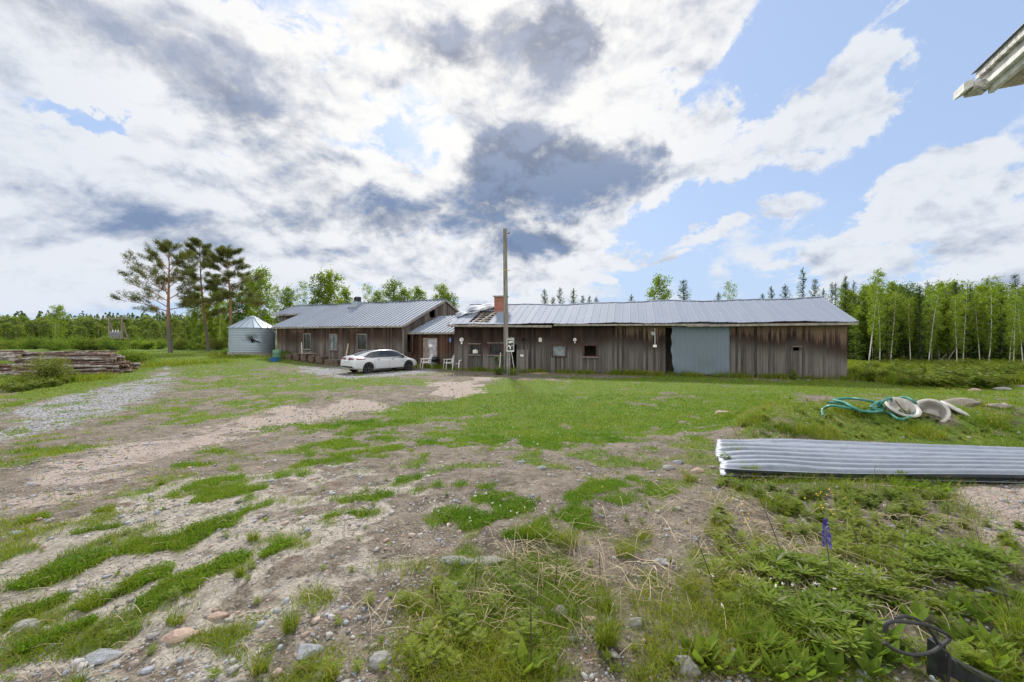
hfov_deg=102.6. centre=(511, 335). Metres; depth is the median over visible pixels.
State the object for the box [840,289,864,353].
birch tree
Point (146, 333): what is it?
birch tree
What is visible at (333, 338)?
window
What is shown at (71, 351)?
birch log
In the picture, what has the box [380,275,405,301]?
birch tree
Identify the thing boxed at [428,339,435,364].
door
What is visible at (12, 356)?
birch log
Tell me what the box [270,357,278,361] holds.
tub
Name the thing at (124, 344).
bush
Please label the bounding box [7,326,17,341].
spruce tree
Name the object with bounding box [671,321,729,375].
sliding door
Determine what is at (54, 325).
power line
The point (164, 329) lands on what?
birch tree
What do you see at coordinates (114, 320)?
birch tree
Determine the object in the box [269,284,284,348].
birch tree
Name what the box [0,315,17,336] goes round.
birch tree
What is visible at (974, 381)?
undergrowth
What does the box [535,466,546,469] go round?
rock
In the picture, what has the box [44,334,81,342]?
bush
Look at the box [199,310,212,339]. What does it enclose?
birch tree
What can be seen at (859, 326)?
birch tree
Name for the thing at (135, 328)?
birch tree
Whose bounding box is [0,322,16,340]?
birch tree
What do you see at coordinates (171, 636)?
rock
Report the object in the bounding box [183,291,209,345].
birch tree
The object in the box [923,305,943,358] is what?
birch tree
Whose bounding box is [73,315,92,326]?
birch tree
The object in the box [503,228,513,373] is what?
utility pole
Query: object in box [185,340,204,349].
bush
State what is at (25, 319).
birch tree
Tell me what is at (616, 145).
sky
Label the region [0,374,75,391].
rough weeds
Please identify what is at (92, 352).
birch log
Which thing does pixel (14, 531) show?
rock
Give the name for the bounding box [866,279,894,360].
birch tree
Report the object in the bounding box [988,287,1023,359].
spruce tree
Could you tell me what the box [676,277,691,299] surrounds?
spruce tree
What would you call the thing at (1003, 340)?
spruce tree
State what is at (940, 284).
birch tree
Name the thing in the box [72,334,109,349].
bush
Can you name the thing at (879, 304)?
birch tree
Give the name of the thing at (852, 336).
spruce tree
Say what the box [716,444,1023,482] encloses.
corrugated sheet
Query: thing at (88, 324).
birch tree
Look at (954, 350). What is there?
dead stem
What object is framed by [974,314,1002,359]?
birch tree
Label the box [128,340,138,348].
bush
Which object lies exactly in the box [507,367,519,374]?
bush
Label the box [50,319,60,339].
birch tree
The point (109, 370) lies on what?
birch log
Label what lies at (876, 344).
spruce tree
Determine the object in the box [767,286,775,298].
spruce tree
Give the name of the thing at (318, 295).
birch tree
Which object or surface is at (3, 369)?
birch log
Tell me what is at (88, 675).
rock
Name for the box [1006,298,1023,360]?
birch tree
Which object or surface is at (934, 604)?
weeds
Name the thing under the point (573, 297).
spruce tree
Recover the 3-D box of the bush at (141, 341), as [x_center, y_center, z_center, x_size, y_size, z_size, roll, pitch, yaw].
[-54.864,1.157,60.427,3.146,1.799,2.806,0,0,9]
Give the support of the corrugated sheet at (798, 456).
on the corrugated sheet at (727, 472)
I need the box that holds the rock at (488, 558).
[473,556,504,565]
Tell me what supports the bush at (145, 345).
on the ground at (332, 536)
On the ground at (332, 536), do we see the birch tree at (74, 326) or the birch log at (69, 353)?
the birch tree at (74, 326)
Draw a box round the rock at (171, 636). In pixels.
[161,627,198,644]
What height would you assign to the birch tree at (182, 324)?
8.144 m
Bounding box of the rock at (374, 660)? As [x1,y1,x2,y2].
[368,650,391,669]
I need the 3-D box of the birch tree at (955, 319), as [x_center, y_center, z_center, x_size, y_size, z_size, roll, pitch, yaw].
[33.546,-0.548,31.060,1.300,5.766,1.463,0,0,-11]
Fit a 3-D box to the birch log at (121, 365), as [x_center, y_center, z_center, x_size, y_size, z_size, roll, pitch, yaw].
[-25.284,1.763,23.707,4.552,0.208,0.205,0,-22,-18]
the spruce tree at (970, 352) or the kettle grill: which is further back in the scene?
the spruce tree at (970, 352)
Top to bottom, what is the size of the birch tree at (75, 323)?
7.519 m
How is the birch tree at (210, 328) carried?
on the ground at (332, 536)
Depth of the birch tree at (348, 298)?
63.65 m
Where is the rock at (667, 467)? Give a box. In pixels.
[661,465,675,470]
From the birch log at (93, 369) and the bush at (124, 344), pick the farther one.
the bush at (124, 344)
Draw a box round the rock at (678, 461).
[672,460,682,463]
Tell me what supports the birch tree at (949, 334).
on the ground at (332, 536)
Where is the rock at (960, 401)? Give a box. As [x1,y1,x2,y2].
[943,398,982,406]
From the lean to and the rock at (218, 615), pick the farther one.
the lean to
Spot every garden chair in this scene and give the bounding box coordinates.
[420,354,432,368]
[443,356,453,368]
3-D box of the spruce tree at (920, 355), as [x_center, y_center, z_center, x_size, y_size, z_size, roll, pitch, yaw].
[33.600,-0.987,33.756,2.172,6.587,2.017,0,0,19]
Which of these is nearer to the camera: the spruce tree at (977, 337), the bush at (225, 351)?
the spruce tree at (977, 337)
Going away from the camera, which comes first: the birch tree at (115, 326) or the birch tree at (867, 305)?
the birch tree at (867, 305)
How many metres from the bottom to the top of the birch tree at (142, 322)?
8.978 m
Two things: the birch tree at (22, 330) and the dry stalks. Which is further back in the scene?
the birch tree at (22, 330)
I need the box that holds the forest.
[0,310,274,336]
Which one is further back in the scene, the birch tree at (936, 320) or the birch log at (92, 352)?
the birch tree at (936, 320)
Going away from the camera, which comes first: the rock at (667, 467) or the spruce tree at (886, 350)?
the rock at (667, 467)
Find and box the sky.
[0,0,1023,322]
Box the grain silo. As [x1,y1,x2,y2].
[227,316,275,356]
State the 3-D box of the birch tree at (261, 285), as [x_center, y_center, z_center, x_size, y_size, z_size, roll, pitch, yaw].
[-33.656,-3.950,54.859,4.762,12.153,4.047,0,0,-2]
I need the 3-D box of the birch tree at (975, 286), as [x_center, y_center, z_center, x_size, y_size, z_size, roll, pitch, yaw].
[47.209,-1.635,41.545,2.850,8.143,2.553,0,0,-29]
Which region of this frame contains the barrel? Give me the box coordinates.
[272,350,280,360]
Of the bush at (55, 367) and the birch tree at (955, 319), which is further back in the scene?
the birch tree at (955, 319)
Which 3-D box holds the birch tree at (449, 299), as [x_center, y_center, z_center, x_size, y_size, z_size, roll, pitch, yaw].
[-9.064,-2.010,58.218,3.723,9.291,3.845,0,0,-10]
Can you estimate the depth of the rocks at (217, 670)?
2.43 m
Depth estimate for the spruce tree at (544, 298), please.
59.98 m
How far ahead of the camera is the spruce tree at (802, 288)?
43.99 m
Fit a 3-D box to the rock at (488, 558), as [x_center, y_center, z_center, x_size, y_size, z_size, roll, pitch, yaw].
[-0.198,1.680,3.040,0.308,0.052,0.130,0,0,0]
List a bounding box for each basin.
[885,397,921,417]
[916,399,950,421]
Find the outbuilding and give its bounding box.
[270,297,459,359]
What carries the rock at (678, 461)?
on the ground at (332, 536)
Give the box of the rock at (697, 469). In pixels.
[691,467,704,472]
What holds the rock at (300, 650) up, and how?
on the ground at (332, 536)
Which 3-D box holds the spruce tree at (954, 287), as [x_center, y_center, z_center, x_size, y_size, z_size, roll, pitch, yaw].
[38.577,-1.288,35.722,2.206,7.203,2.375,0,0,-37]
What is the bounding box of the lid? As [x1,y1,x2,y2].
[941,400,969,415]
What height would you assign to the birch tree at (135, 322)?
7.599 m
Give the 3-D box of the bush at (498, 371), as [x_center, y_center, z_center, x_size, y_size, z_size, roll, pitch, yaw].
[-0.814,2.060,23.981,0.952,0.635,1.149,0,0,29]
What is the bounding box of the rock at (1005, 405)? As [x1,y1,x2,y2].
[986,402,1012,408]
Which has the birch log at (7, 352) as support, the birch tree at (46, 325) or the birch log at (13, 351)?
the birch log at (13, 351)
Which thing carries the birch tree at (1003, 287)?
on the ground at (332, 536)
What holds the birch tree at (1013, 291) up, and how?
on the ground at (332, 536)
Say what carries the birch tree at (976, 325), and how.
on the ground at (332, 536)
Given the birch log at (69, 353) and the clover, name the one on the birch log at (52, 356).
the birch log at (69, 353)
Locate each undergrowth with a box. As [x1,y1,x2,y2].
[854,357,1023,387]
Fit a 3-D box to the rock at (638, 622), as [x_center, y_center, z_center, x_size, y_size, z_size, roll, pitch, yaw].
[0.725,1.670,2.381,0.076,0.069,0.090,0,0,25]
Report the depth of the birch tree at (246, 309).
57.59 m
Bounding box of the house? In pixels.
[953,23,1023,100]
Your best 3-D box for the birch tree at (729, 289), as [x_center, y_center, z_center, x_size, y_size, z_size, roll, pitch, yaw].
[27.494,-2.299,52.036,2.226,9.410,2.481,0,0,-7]
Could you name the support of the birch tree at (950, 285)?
on the ground at (332, 536)
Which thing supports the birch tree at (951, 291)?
on the ground at (332, 536)
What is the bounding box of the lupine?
[734,518,1023,658]
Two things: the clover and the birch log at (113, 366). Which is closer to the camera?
the clover
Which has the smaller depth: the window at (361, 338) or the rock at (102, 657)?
the rock at (102, 657)
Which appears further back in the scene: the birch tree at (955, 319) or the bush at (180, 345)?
the bush at (180, 345)
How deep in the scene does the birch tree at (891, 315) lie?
34.67 m
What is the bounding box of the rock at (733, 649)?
[730,648,748,660]
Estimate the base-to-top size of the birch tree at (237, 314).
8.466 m
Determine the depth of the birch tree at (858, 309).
36.21 m
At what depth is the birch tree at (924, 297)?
38.64 m
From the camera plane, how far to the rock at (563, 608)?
2.44 m
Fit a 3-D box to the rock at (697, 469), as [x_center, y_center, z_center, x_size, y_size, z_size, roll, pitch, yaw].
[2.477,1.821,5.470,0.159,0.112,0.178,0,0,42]
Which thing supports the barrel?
on the ground at (332, 536)
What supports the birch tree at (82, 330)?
on the ground at (332, 536)
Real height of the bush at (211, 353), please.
0.587 m
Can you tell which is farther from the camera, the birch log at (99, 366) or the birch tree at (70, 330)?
the birch tree at (70, 330)
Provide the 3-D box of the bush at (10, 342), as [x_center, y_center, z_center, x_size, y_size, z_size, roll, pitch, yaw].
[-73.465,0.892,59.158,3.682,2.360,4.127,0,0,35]
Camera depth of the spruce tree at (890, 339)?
35.63 m
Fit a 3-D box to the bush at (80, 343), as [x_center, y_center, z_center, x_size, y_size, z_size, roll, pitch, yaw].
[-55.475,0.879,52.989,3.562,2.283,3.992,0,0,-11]
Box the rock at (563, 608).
[550,605,567,616]
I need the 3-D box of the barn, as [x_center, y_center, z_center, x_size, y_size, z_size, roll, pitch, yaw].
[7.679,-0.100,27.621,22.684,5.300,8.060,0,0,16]
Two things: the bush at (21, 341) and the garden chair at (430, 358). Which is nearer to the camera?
the garden chair at (430, 358)
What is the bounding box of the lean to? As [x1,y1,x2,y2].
[408,314,490,367]
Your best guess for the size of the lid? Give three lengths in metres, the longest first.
0.520 x 0.520 x 0.050 m
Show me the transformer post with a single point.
(118, 334)
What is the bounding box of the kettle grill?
[429,357,437,364]
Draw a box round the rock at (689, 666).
[672,655,700,676]
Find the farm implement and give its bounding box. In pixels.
[882,614,1001,681]
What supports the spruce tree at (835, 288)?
on the ground at (332, 536)
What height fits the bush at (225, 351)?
0.798 m
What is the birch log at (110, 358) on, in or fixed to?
on the birch log at (39, 360)
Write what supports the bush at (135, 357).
on the ground at (332, 536)
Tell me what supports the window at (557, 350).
in the barn
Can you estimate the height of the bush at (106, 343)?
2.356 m
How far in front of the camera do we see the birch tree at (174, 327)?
104.41 m
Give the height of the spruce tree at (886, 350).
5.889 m
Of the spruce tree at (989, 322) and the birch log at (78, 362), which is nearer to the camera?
the birch log at (78, 362)
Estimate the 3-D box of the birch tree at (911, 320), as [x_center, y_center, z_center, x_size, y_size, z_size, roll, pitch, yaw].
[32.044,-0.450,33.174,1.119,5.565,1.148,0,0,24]
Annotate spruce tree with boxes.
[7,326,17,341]
[540,289,548,303]
[556,287,564,303]
[569,288,578,303]
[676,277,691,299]
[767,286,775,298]
[778,286,792,297]
[796,267,806,296]
[807,279,824,296]
[826,282,837,306]
[833,282,839,305]
[835,281,867,359]
[837,276,849,305]
[847,316,866,358]
[850,280,857,308]
[851,298,890,358]
[851,299,875,360]
[870,294,903,360]
[882,309,897,358]
[888,305,916,359]
[893,290,927,359]
[904,285,937,359]
[915,302,940,358]
[936,304,959,359]
[941,281,972,358]
[955,284,992,359]
[965,278,1007,357]
[967,302,997,360]
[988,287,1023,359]
[993,307,1017,359]
[995,293,1023,360]
[997,274,1023,354]
[1016,295,1023,358]
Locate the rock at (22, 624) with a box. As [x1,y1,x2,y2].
[8,618,43,633]
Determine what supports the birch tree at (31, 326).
on the ground at (332, 536)
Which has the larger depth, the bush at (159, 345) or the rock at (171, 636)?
the bush at (159, 345)
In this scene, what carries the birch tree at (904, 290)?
on the ground at (332, 536)
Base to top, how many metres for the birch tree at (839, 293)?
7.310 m
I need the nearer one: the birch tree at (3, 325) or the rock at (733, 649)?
the rock at (733, 649)
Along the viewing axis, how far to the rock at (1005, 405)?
8.64 m
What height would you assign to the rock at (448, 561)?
0.059 m
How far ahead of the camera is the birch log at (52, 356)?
23.50 m
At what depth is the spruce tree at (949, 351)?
34.44 m
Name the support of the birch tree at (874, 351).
on the ground at (332, 536)
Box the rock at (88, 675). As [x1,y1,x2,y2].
[69,672,92,680]
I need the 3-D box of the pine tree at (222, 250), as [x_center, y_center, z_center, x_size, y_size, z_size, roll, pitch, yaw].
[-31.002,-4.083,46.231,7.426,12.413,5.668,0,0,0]
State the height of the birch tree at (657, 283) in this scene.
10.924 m
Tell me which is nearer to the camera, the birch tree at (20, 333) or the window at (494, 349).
the window at (494, 349)
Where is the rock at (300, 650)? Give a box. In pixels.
[296,643,323,660]
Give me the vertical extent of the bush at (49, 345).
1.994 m
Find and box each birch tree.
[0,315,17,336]
[0,316,21,338]
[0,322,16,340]
[10,325,28,339]
[14,315,31,338]
[15,322,29,338]
[23,320,41,338]
[31,317,49,341]
[37,319,57,339]
[47,301,71,339]
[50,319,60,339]
[57,317,76,339]
[61,318,81,335]
[65,324,80,340]
[71,325,88,340]
[72,317,88,330]
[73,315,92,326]
[79,318,96,340]
[89,317,100,337]
[91,322,107,338]
[94,319,107,336]
[110,320,126,341]
[111,315,128,333]
[116,317,135,340]
[123,327,135,339]
[129,326,141,339]
[130,319,141,337]
[132,315,154,341]
[140,330,153,341]
[141,318,156,338]
[148,322,163,340]
[158,324,172,341]
[162,317,183,337]
[172,333,177,342]
[176,317,192,341]
[178,333,187,340]
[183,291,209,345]
[183,315,198,341]
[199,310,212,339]
[204,289,225,340]
[212,301,227,339]
[220,300,234,347]
[224,293,247,331]
[238,277,261,319]
[243,260,281,324]
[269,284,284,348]
[278,283,298,311]
[294,281,308,305]
[305,267,336,305]
[317,264,348,304]
[335,288,353,302]
[359,283,374,301]
[372,286,386,302]
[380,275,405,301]
[397,286,414,301]
[410,285,427,300]
[432,280,449,299]
[443,288,459,307]
[645,273,673,299]
[722,281,737,299]
[834,288,844,306]
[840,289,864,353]
[840,297,856,344]
[849,305,868,357]
[851,311,867,359]
[854,279,868,347]
[856,287,882,347]
[860,286,893,358]
[861,297,881,358]
[863,268,891,360]
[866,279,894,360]
[880,290,904,360]
[882,297,895,357]
[883,280,899,344]
[888,277,927,357]
[900,295,916,359]
[913,292,934,356]
[916,317,927,357]
[920,288,947,360]
[921,275,948,355]
[921,282,959,359]
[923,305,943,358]
[928,295,962,358]
[944,290,968,359]
[946,274,976,337]
[947,290,967,339]
[951,291,974,356]
[952,288,979,357]
[967,298,988,360]
[971,279,984,300]
[973,284,1003,358]
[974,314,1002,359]
[976,275,1009,361]
[989,277,1012,341]
[1001,293,1023,360]
[1003,285,1023,361]
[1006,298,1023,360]
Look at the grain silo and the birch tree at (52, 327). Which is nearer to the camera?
the grain silo
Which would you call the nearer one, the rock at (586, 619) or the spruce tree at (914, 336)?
the rock at (586, 619)
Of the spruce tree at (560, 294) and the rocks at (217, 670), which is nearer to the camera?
the rocks at (217, 670)
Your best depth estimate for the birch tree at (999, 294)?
31.18 m
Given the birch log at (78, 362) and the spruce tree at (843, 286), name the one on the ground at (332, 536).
the spruce tree at (843, 286)
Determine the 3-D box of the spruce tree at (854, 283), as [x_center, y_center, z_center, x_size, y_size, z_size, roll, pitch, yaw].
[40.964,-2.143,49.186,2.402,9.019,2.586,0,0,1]
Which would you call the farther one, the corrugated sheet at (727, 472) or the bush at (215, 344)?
the bush at (215, 344)
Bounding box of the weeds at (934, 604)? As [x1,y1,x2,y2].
[405,397,1023,676]
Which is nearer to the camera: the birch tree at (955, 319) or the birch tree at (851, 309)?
the birch tree at (955, 319)
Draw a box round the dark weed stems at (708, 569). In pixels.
[475,410,1014,677]
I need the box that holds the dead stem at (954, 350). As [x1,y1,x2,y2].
[946,335,964,361]
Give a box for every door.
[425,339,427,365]
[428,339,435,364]
[517,350,527,371]
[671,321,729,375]
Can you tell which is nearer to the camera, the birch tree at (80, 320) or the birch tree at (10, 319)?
the birch tree at (10, 319)
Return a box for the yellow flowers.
[579,405,1001,522]
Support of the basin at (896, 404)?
on the ground at (332, 536)
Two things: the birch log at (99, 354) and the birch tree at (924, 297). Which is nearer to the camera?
the birch log at (99, 354)
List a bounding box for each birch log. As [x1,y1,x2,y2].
[0,350,24,351]
[0,352,14,353]
[0,354,21,355]
[0,355,17,357]
[0,368,12,370]
[0,368,106,372]
[0,373,20,374]
[7,359,84,361]
[12,364,112,367]
[14,357,116,359]
[15,353,111,355]
[15,360,116,362]
[16,369,112,371]
[17,360,112,363]
[18,355,112,357]
[18,365,118,369]
[21,350,117,354]
[21,351,112,352]
[22,352,117,355]
[22,372,109,373]
[24,364,123,366]
[25,355,115,356]
[26,352,88,353]
[67,363,117,364]
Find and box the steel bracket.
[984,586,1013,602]
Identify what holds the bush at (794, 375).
on the ground at (332, 536)
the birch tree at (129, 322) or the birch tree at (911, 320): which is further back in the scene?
the birch tree at (129, 322)
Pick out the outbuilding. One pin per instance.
(333, 331)
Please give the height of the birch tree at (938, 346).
6.904 m
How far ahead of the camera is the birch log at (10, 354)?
22.89 m
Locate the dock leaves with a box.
[501,469,1023,681]
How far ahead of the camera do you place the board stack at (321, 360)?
31.11 m
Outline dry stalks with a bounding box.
[0,402,1023,680]
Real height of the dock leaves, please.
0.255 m
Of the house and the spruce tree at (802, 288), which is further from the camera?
the spruce tree at (802, 288)
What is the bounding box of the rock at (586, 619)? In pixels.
[584,616,595,624]
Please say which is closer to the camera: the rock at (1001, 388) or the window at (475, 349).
the rock at (1001, 388)
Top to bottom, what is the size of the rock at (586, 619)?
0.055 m
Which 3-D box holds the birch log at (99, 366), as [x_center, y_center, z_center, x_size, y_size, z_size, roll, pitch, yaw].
[-25.459,1.737,23.321,4.526,0.178,0.204,1,40,-16]
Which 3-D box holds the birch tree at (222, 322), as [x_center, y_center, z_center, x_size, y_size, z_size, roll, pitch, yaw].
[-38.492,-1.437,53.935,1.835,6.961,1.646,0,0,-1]
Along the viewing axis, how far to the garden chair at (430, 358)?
28.69 m
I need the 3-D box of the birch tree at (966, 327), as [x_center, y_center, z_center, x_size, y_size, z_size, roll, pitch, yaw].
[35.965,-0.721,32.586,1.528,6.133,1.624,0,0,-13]
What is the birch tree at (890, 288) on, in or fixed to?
on the ground at (332, 536)
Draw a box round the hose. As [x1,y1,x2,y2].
[821,396,919,420]
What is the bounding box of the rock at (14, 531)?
[8,530,24,534]
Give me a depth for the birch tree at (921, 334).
36.17 m
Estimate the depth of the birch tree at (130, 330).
75.70 m
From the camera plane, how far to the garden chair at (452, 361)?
27.95 m
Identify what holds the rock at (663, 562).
on the ground at (332, 536)
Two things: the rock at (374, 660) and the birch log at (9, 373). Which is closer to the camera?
the rock at (374, 660)
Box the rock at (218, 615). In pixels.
[206,611,229,620]
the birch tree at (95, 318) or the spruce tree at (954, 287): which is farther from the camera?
the birch tree at (95, 318)
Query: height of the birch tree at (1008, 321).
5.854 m
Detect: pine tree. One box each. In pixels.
[107,238,208,352]
[158,237,239,350]
[200,244,269,325]
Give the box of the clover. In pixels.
[2,392,924,654]
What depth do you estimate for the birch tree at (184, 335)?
80.11 m
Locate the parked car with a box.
[341,349,416,373]
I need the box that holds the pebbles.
[0,369,1023,681]
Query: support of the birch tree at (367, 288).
on the ground at (332, 536)
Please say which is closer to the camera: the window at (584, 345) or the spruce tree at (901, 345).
the window at (584, 345)
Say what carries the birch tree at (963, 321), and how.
on the ground at (332, 536)
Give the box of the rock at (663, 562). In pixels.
[653,558,666,565]
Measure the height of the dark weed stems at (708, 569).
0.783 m
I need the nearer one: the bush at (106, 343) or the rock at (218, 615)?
the rock at (218, 615)
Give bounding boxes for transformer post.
[103,316,131,348]
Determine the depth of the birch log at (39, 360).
23.11 m
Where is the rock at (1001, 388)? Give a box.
[993,387,1011,389]
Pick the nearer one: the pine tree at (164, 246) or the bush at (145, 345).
the pine tree at (164, 246)
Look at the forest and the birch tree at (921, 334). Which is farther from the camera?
the forest
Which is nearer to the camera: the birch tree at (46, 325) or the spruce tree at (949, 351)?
the spruce tree at (949, 351)
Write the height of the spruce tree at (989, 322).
7.335 m
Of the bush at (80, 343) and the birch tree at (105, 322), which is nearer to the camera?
the bush at (80, 343)
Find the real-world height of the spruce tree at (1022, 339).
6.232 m
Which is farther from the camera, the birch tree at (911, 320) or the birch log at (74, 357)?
the birch tree at (911, 320)
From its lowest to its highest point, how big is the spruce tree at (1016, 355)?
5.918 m
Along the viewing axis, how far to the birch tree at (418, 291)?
63.82 m
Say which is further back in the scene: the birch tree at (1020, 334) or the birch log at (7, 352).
the birch tree at (1020, 334)
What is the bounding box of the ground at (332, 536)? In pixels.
[0,326,1023,681]
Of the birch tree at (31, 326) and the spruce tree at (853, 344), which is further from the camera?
the birch tree at (31, 326)
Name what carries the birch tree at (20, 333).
on the ground at (332, 536)
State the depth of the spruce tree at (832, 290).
45.01 m
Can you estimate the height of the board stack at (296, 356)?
0.646 m
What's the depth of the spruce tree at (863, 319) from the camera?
34.92 m
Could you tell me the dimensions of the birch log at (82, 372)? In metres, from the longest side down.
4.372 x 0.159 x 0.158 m
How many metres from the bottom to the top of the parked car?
1.451 m
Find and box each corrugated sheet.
[715,439,1023,477]
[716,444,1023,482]
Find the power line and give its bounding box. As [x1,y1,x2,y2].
[1,317,112,325]
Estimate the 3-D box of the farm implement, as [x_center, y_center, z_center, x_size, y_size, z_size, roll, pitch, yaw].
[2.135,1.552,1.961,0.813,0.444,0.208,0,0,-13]
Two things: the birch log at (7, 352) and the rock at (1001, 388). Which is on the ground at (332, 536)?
the rock at (1001, 388)
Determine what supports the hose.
on the ground at (332, 536)
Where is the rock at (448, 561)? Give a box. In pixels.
[440,555,473,565]
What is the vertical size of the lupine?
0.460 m
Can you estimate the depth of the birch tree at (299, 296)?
61.99 m
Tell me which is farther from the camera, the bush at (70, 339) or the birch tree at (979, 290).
the bush at (70, 339)
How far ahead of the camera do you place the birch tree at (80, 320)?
106.83 m
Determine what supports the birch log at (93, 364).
on the birch log
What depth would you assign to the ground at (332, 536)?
4.54 m
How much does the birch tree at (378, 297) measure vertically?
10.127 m
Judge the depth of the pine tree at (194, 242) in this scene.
46.46 m
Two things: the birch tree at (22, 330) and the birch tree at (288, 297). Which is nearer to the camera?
the birch tree at (288, 297)
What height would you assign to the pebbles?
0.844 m
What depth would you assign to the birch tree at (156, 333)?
74.27 m
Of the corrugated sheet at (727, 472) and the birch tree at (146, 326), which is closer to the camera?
the corrugated sheet at (727, 472)
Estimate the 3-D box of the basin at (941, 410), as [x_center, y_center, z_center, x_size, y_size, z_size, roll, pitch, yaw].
[8.447,1.580,8.274,0.546,0.546,0.294,0,-28,42]
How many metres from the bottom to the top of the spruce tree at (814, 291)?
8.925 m
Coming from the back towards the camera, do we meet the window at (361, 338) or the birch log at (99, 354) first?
the window at (361, 338)
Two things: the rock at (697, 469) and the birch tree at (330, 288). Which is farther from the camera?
the birch tree at (330, 288)
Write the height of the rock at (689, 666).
0.162 m
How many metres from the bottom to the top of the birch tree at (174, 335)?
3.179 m
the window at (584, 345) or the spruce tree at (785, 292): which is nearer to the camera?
the window at (584, 345)
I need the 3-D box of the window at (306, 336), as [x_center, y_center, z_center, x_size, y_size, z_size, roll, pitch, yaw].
[-16.964,0.523,33.943,1.015,1.352,0.200,0,0,25]
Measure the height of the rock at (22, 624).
0.069 m
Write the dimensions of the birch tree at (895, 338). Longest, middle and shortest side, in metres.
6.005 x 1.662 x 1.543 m
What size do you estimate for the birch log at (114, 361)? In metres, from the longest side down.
4.526 x 0.204 x 0.178 m
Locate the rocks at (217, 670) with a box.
[1,452,699,681]
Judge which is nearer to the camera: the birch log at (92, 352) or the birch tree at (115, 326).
the birch log at (92, 352)
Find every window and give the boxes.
[302,333,310,349]
[329,334,337,349]
[357,334,366,349]
[469,343,480,354]
[487,343,502,355]
[551,344,566,356]
[583,344,597,357]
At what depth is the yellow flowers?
3.82 m
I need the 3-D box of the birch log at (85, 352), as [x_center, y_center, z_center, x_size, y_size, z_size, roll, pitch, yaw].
[-25.843,1.091,23.787,4.846,0.212,0.156,0,0,-14]
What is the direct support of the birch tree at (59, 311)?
on the ground at (332, 536)
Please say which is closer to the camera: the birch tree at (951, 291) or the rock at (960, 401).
the rock at (960, 401)
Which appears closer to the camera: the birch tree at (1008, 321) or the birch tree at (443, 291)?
the birch tree at (1008, 321)
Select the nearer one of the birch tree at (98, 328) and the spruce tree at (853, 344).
the spruce tree at (853, 344)
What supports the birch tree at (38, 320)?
on the ground at (332, 536)
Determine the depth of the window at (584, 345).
24.72 m
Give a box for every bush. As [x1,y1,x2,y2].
[0,335,18,348]
[6,350,80,381]
[11,335,41,348]
[14,334,53,348]
[37,336,67,350]
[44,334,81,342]
[62,334,96,349]
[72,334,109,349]
[91,334,134,350]
[112,339,134,349]
[116,345,160,362]
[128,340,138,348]
[132,338,150,345]
[134,339,158,349]
[149,338,167,348]
[165,337,195,349]
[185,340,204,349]
[202,335,227,349]
[206,351,220,355]
[218,348,227,355]
[492,365,505,374]
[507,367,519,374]
[788,367,798,379]
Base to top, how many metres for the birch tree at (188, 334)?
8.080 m
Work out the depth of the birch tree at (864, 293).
39.14 m
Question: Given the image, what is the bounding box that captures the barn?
[447,295,858,378]
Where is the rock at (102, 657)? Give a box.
[85,648,124,665]
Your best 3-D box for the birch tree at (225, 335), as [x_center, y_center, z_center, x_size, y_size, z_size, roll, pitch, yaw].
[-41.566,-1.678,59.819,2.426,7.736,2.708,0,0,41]
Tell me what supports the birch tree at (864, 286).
on the ground at (332, 536)
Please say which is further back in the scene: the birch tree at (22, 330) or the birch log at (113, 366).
the birch tree at (22, 330)
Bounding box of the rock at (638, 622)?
[629,617,642,627]
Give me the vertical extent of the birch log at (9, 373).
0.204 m
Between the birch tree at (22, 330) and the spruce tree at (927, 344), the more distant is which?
the birch tree at (22, 330)
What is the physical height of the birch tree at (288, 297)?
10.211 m
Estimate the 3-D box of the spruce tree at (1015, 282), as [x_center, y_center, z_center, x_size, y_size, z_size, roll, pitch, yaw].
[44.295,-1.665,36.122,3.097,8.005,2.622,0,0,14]
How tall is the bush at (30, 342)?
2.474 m

